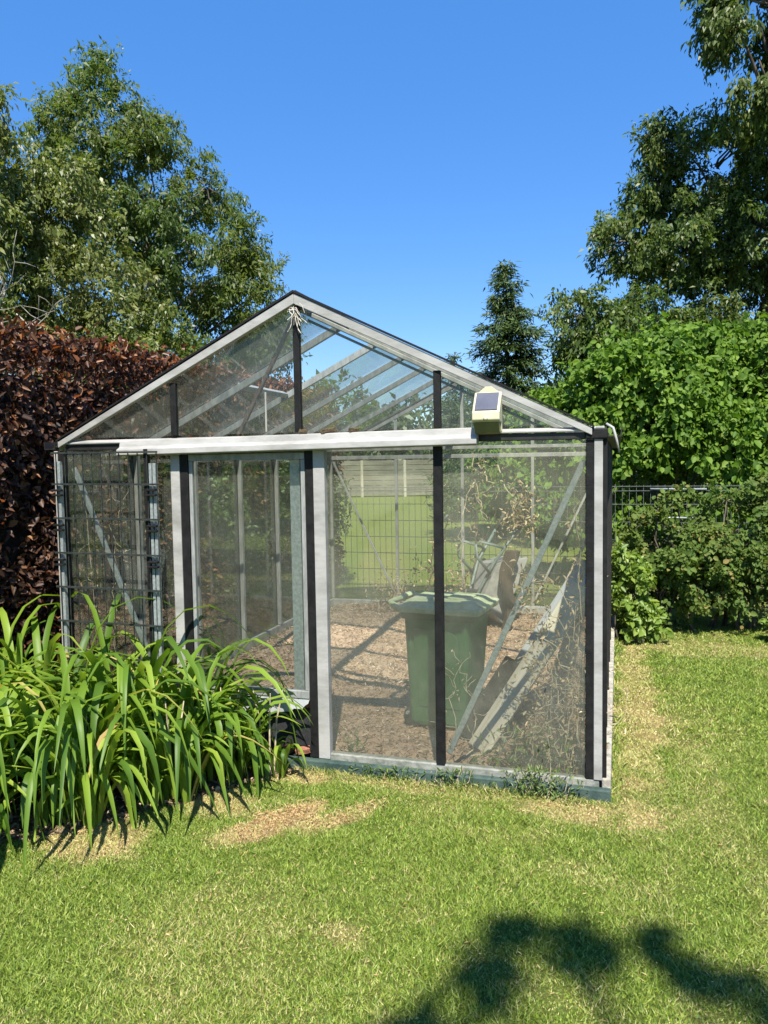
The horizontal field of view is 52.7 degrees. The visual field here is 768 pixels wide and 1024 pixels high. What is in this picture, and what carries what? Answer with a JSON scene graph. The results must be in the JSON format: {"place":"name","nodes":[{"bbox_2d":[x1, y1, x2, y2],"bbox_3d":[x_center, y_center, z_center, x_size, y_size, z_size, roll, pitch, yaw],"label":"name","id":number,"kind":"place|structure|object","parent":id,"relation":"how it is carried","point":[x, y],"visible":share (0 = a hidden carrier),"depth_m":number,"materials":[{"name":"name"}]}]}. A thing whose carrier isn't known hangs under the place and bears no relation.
{"place":"outdoors","nodes":[
{"label":"outdoors","id":0,"kind":"place"},
{"bbox_2d":[0,485,767,1023],"bbox_3d":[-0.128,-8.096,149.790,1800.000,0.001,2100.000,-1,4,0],"label":"lawn","id":1,"kind":"structure","parent":0,"point":[414,519],"depth_m":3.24,"materials":[{"name":"green plant"}]},
{"bbox_2d":[0,81,71,375],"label":"thin tree","id":2,"kind":"object","parent":1,"relation":"on","point":[6,139],"visible":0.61,"depth_m":9.62,"materials":[{"name":"green plant"}]},
{"bbox_2d":[0,679,108,853],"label":"day lily","id":3,"kind":"object","parent":1,"relation":"on","point":[4,818],"visible":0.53,"depth_m":3.41,"materials":[{"name":"green plant"}]},
{"bbox_2d":[0,86,238,403],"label":"maple tree","id":4,"kind":"object","parent":1,"relation":"on","point":[59,249],"visible":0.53,"depth_m":10.56,"materials":[{"name":"green plant"}]},
{"bbox_2d":[0,761,301,844],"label":"flower bed","id":5,"kind":"object","parent":1,"relation":"on","point":[104,819],"visible":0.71,"depth_m":3.75,"materials":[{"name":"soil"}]},
{"bbox_2d":[0,651,79,819],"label":"day lily","id":6,"kind":"object","parent":5,"relation":"on","point":[5,711],"visible":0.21,"depth_m":3.56,"materials":[{"name":"green plant"}]},
{"bbox_2d":[0,594,125,712],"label":"day lily","id":7,"kind":"object","parent":5,"relation":"on","point":[24,632],"visible":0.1,"depth_m":4.57,"materials":[{"name":"green plant"}]},
{"bbox_2d":[0,603,149,773],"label":"day lily","id":8,"kind":"object","parent":5,"relation":"on","point":[37,649],"visible":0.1,"depth_m":4.28,"materials":[{"name":"green plant"}]},
{"bbox_2d":[0,588,219,825],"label":"day lily","id":9,"kind":"object","parent":5,"relation":"on","point":[36,708],"visible":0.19,"depth_m":3.98,"materials":[{"name":"green plant"}]},
{"bbox_2d":[0,642,234,883],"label":"day lily","id":10,"kind":"object","parent":5,"relation":"on","point":[77,800],"visible":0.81,"depth_m":3.44,"materials":[{"name":"green plant"}]},
{"bbox_2d":[0,591,273,818],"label":"day lily","id":11,"kind":"object","parent":5,"relation":"on","point":[100,686],"visible":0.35,"depth_m":3.82,"materials":[{"name":"green plant"}]},
{"bbox_2d":[51,643,282,842],"bbox_3d":[-1.061,1.071,3.908,1.222,0.682,1.111,-4,5,-42],"label":"day lily","id":12,"kind":"object","parent":5,"relation":"on","point":[186,778],"visible":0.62,"depth_m":3.75,"materials":[{"name":"green plant"}]},
{"bbox_2d":[63,628,306,781],"bbox_3d":[-1.072,1.029,4.224,1.335,0.725,1.208,-1,4,0],"label":"day lily","id":13,"kind":"object","parent":5,"relation":"on","point":[204,671],"visible":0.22,"depth_m":4.09,"materials":[{"name":"green plant"}]},
{"bbox_2d":[123,666,311,804],"bbox_3d":[-0.844,1.132,4.093,0.985,0.528,0.996,-1,4,0],"label":"day lily","id":14,"kind":"object","parent":5,"relation":"on","point":[236,758],"visible":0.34,"depth_m":4.01,"materials":[{"name":"green plant"}]},
{"bbox_2d":[224,687,306,779],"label":"day lily","id":15,"kind":"object","parent":5,"relation":"on","point":[281,754],"visible":0.63,"depth_m":4.06,"materials":[{"name":"green plant"}]},
{"bbox_2d":[8,35,312,403],"bbox_3d":[-4.038,-3.765,14.057,5.414,9.138,3.913,-1,4,0],"label":"ash tree","id":16,"kind":"object","parent":1,"relation":"on","point":[228,291],"visible":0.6,"depth_m":13.57,"materials":[{"name":"green plant"}]},
{"bbox_2d":[0,309,355,691],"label":"beech hedge","id":17,"kind":"object","parent":1,"relation":"on","point":[35,413],"visible":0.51,"depth_m":5.95,"materials":[{"name":"brown plant"}]},
{"bbox_2d":[204,349,293,407],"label":"tree","id":18,"kind":"object","parent":1,"relation":"on","point":[238,364],"depth_m":40.06,"materials":[{"name":"green plant"}]},
{"bbox_2d":[44,290,622,802],"bbox_3d":[0.204,-0.022,6.280,3.278,2.582,4.640,0,4,17],"label":"greenhouse","id":19,"kind":"object","parent":1,"relation":"on","point":[312,538],"visible":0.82,"depth_m":4.16,"materials":[{"name":"metal"}]},
{"bbox_2d":[50,449,164,678],"bbox_3d":[-1.558,0.519,4.418,0.695,1.740,0.059,0,4,17],"label":"wire trellis","id":20,"kind":"object","parent":19,"relation":"attached to","point":[153,554],"visible":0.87,"depth_m":4.36,"materials":[{"name":"metal"}]},
{"bbox_2d":[188,452,309,713],"bbox_3d":[-0.739,0.414,4.258,0.693,1.465,0.030,0,4,17],"label":"sliding door","id":21,"kind":"structure","parent":19,"relation":"in","point":[303,696],"depth_m":4.22,"materials":[{"name":"grey metal"}]},
{"bbox_2d":[281,745,292,753],"bbox_3d":[-0.540,1.310,4.264,0.047,0.042,0.076,5,7,38],"label":"brick fragment","id":22,"kind":"object","parent":19,"relation":"on","point":[291,749],"visible":0.29,"depth_m":4.26,"materials":[{"name":"brown brick"}]},
{"bbox_2d":[287,303,306,333],"bbox_3d":[-0.455,-1.002,4.009,0.116,0.154,0.042,0,4,17],"label":"twine tangle","id":23,"kind":"object","parent":19,"relation":"hanging from","point":[293,314],"visible":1,"depth_m":4.02,"materials":[{"name":"white fabric"}]},
{"bbox_2d":[295,745,310,754],"bbox_3d":[-0.445,1.300,4.235,0.084,0.036,0.044,-5,14,-11],"label":"brick fragment","id":24,"kind":"object","parent":19,"relation":"on","point":[306,749],"visible":0.74,"depth_m":4.22,"materials":[{"name":"orange brick"}]},
{"bbox_2d":[299,429,306,433],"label":"moss tuft","id":25,"kind":"object","parent":19,"relation":"attached to","point":[303,431],"visible":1,"depth_m":4.05,"materials":[{"name":"brown plant"}]},
{"bbox_2d":[320,427,335,433],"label":"moss tuft","id":26,"kind":"object","parent":19,"relation":"on","point":[329,430],"visible":1,"depth_m":4.02,"materials":[{"name":"brown plant"}]},
{"bbox_2d":[348,427,358,431],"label":"moss tuft","id":27,"kind":"object","parent":19,"relation":"on","point":[353,429],"visible":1,"depth_m":3.98,"materials":[{"name":"brown plant"}]},
{"bbox_2d":[472,386,501,434],"bbox_3d":[0.493,-0.488,3.715,0.132,0.231,0.112,0,4,17],"label":"solar lamp","id":28,"kind":"object","parent":19,"relation":"attached to","point":[487,412],"visible":1,"depth_m":3.70,"materials":[{"name":"plastic"}]},
{"bbox_2d":[453,452,529,591],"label":"dead vine","id":29,"kind":"object","parent":19,"relation":"hanging from","point":[481,473],"visible":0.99,"depth_m":5.76,"materials":[{"name":"brown plant"}]},
{"bbox_2d":[293,368,403,490],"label":"tree","id":30,"kind":"object","parent":1,"relation":"on","point":[358,414],"visible":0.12,"depth_m":41.60,"materials":[{"name":"green plant"}]},
{"bbox_2d":[4,767,764,1020],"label":"dry clippings","id":31,"kind":"object","parent":1,"relation":"on","point":[274,819],"visible":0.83,"depth_m":3.54,"materials":[{"name":"beige plant"}]},
{"bbox_2d":[334,459,470,496],"bbox_3d":[-1.024,-1.545,36.142,28.120,1.720,0.095,-1,4,0],"label":"board fence","id":32,"kind":"object","parent":1,"relation":"on","point":[408,475],"visible":0.18,"depth_m":36.15,"materials":[{"name":"grey wood"}]},
{"bbox_2d":[348,761,473,785],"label":"weed","id":33,"kind":"object","parent":1,"relation":"on","point":[386,774],"visible":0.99,"depth_m":4.02,"materials":[{"name":"green plant"}]},
{"bbox_2d":[357,390,470,490],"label":"tree","id":34,"kind":"object","parent":1,"relation":"on","point":[406,423],"visible":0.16,"depth_m":40.81,"materials":[{"name":"green plant"}]},
{"bbox_2d":[424,352,474,521],"bbox_3d":[2.018,-2.017,20.834,2.008,4.558,1.944,1,4,32],"label":"tree","id":35,"kind":"object","parent":1,"relation":"on","point":[448,403],"visible":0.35,"depth_m":20.73,"materials":[{"name":"green plant"}]},
{"bbox_2d":[422,766,494,788],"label":"weed","id":36,"kind":"object","parent":1,"relation":"on","point":[453,775],"visible":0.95,"depth_m":3.91,"materials":[{"name":"green plant"}]},
{"bbox_2d":[418,259,569,539],"bbox_3d":[2.557,-2.268,15.814,3.679,5.692,4.285,-1,4,0],"label":"spruce tree","id":37,"kind":"object","parent":1,"relation":"on","point":[510,327],"visible":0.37,"depth_m":15.55,"materials":[{"name":"green plant"}]},
{"bbox_2d":[450,378,553,468],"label":"tree","id":38,"kind":"object","parent":1,"relation":"on","point":[467,421],"visible":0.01,"depth_m":42.94,"materials":[{"name":"green plant"}]},
{"bbox_2d":[483,764,587,804],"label":"weed","id":39,"kind":"object","parent":1,"relation":"on","point":[536,770],"visible":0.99,"depth_m":3.78,"materials":[{"name":"green plant"}]},
{"bbox_2d":[328,484,761,597],"bbox_3d":[3.418,0.346,8.519,9.214,1.395,0.095,0,4,17],"label":"fence","id":40,"kind":"object","parent":1,"relation":"on","point":[567,486],"visible":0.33,"depth_m":9.24,"materials":[{"name":"grey metal"}]},
{"bbox_2d":[543,462,669,534],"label":"meadow shrub","id":41,"kind":"object","parent":1,"relation":"on","point":[637,477],"visible":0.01,"depth_m":16.91,"materials":[{"name":"green plant"}]},
{"bbox_2d":[464,308,767,583],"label":"hazel shrub","id":42,"kind":"object","parent":1,"relation":"on","point":[651,402],"visible":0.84,"depth_m":9.35,"materials":[{"name":"green plant"}]},
{"bbox_2d":[537,280,709,543],"bbox_3d":[3.832,-1.500,12.897,2.716,4.522,1.902,-1,4,0],"label":"walnut tree","id":43,"kind":"object","parent":1,"relation":"on","point":[617,314],"visible":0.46,"depth_m":12.50,"materials":[{"name":"green plant"}]},
{"bbox_2d":[611,536,675,643],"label":"bush","id":44,"kind":"object","parent":1,"relation":"on","point":[636,578],"visible":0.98,"depth_m":6.89,"materials":[{"name":"green plant"}]},
{"bbox_2d":[577,103,767,381],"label":"walnut tree","id":45,"kind":"object","parent":1,"relation":"on","point":[697,225],"visible":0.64,"depth_m":13.34,"materials":[{"name":"green plant"}]},
{"bbox_2d":[612,481,747,630],"bbox_3d":[2.744,0.421,7.378,1.308,1.434,1.102,-1,4,0],"label":"currant bush","id":46,"kind":"object","parent":1,"relation":"on","point":[673,567],"visible":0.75,"depth_m":7.24,"materials":[{"name":"green plant"}]},
{"bbox_2d":[628,444,733,526],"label":"meadow shrub","id":47,"kind":"object","parent":1,"relation":"on","point":[679,480],"visible":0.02,"depth_m":17.19,"materials":[{"name":"green plant"}]},
{"bbox_2d":[680,0,767,157],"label":"walnut tree","id":48,"kind":"object","parent":1,"relation":"on","point":[723,30],"visible":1,"depth_m":11.94,"materials":[{"name":"green plant"}]},
{"bbox_2d":[686,472,767,630],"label":"currant bush","id":49,"kind":"object","parent":1,"relation":"on","point":[713,534],"visible":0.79,"depth_m":7.16,"materials":[{"name":"green plant"}]},
{"bbox_2d":[746,521,767,601],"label":"currant bush","id":50,"kind":"object","parent":1,"relation":"on","point":[766,599],"visible":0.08,"depth_m":7.46,"materials":[{"name":"green plant"}]},
{"bbox_2d":[758,616,767,629],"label":"bush","id":51,"kind":"object","parent":1,"relation":"on","point":[763,622],"visible":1,"depth_m":6.89,"materials":[{"name":"green plant"}]},
{"bbox_2d":[0,0,767,429],"label":"sky","id":52,"kind":"structure","parent":0,"point":[396,151],"materials":[{"name":"blue"}]},
{"bbox_2d":[211,602,585,774],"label":"straw litter","id":53,"kind":"object","parent":0,"point":[336,608],"visible":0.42,"depth_m":5.95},
{"bbox_2d":[79,473,177,684],"bbox_3d":[-1.514,0.550,4.628,0.741,1.574,0.248,0,4,13],"label":"dead vine","id":54,"kind":"object","parent":53,"relation":"on","point":[116,549],"visible":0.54,"depth_m":4.61,"materials":[{"name":"brown plant"}]},
{"bbox_2d":[338,727,367,752],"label":"weed","id":55,"kind":"object","parent":53,"relation":"on","point":[353,744],"visible":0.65,"depth_m":4.26,"materials":[{"name":"green plant"}]},
{"bbox_2d":[358,546,430,612],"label":"dry stalk","id":56,"kind":"object","parent":53,"relation":"on","point":[400,588],"visible":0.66,"depth_m":8.07,"materials":[{"name":"brown plant"}]},
{"bbox_2d":[420,481,456,590],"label":"dry stalk","id":57,"kind":"object","parent":53,"relation":"on","point":[430,563],"visible":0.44,"depth_m":7.98,"materials":[{"name":"brown plant"}]},
{"bbox_2d":[388,591,498,728],"bbox_3d":[0.373,0.911,4.848,0.606,0.806,0.490,1,4,24],"label":"wheelie bin","id":58,"kind":"object","parent":53,"relation":"on","point":[466,617],"visible":0.94,"depth_m":4.67,"materials":[{"name":"green plastic"}]},
{"bbox_2d":[426,562,470,591],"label":"plant","id":59,"kind":"object","parent":53,"relation":"on","point":[459,583],"visible":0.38,"depth_m":7.95,"materials":[{"name":"beige plant"}]},
{"bbox_2d":[430,650,530,763],"bbox_3d":[0.501,1.039,4.035,0.521,0.644,0.157,0,4,10],"label":"dead vine","id":60,"kind":"object","parent":53,"relation":"on","point":[462,738],"visible":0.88,"depth_m":4.03,"materials":[{"name":"brown plant"}]},
{"bbox_2d":[466,465,495,585],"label":"dry stalk","id":61,"kind":"object","parent":53,"relation":"on","point":[475,532],"visible":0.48,"depth_m":7.93,"materials":[{"name":"brown plant"}]},
{"bbox_2d":[461,656,519,738],"bbox_3d":[0.649,1.114,4.602,0.163,0.030,0.572,22,60,31],"label":"wooden board","id":62,"kind":"object","parent":53,"relation":"on","point":[493,689],"visible":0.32,"depth_m":4.61,"materials":[{"name":"grey wood"}]},
{"bbox_2d":[457,510,529,622],"bbox_3d":[0.995,0.507,7.642,0.521,1.203,0.654,23,-8,-14],"label":"wheelbarrow","id":63,"kind":"object","parent":53,"relation":"on","point":[485,578],"visible":0.43,"depth_m":7.45,"materials":[{"name":"grey metal"}]},
{"bbox_2d":[493,479,543,547],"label":"dead vine","id":64,"kind":"object","parent":63,"relation":"on","point":[520,514],"visible":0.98,"depth_m":7.36,"materials":[{"name":"brown plant"}]},
{"bbox_2d":[498,550,520,629],"bbox_3d":[1.183,0.735,7.301,0.210,0.759,0.136,-1,4,0],"label":"rotten log","id":65,"kind":"object","parent":53,"relation":"on","point":[506,588],"visible":0.84,"depth_m":7.24,"materials":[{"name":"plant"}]},
{"bbox_2d":[469,581,585,753],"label":"wooden beam","id":66,"kind":"structure","parent":53,"relation":"on","point":[504,707],"depth_m":4.46,"materials":[{"name":"grey wood"}]},
{"bbox_2d":[467,720,627,774],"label":"weed","id":67,"kind":"object","parent":53,"relation":"on","point":[513,758],"visible":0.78,"depth_m":4.03,"materials":[{"name":"green plant"}]},
{"bbox_2d":[515,561,585,661],"bbox_3d":[0.936,0.822,4.784,0.123,1.246,0.022,28,-15,30],"label":"wooden board","id":68,"kind":"object","parent":53,"relation":"on","point":[553,605],"visible":0.26,"depth_m":4.86,"materials":[{"name":"beige wood"}]},
{"bbox_2d":[497,479,607,774],"bbox_3d":[0.846,0.609,3.869,0.538,1.646,0.266,-1,4,0],"label":"dead vine","id":69,"kind":"object","parent":53,"relation":"on","point":[540,631],"visible":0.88,"depth_m":3.88,"materials":[{"name":"brown plant"}]},
{"bbox_2d":[474,653,637,767],"bbox_3d":[0.965,1.101,4.447,0.880,0.536,1.277,1,4,21],"label":"weed","id":70,"kind":"object","parent":53,"relation":"on","point":[552,712],"visible":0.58,"depth_m":4.38,"materials":[{"name":"green plant"}]},
{"bbox_2d":[565,538,585,580],"bbox_3d":[1.319,0.619,5.814,0.666,1.242,0.042,3,5,44],"label":"bamboo cane","id":71,"kind":"object","parent":53,"relation":"on","point":[578,556],"visible":0.19,"depth_m":5.67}
]}

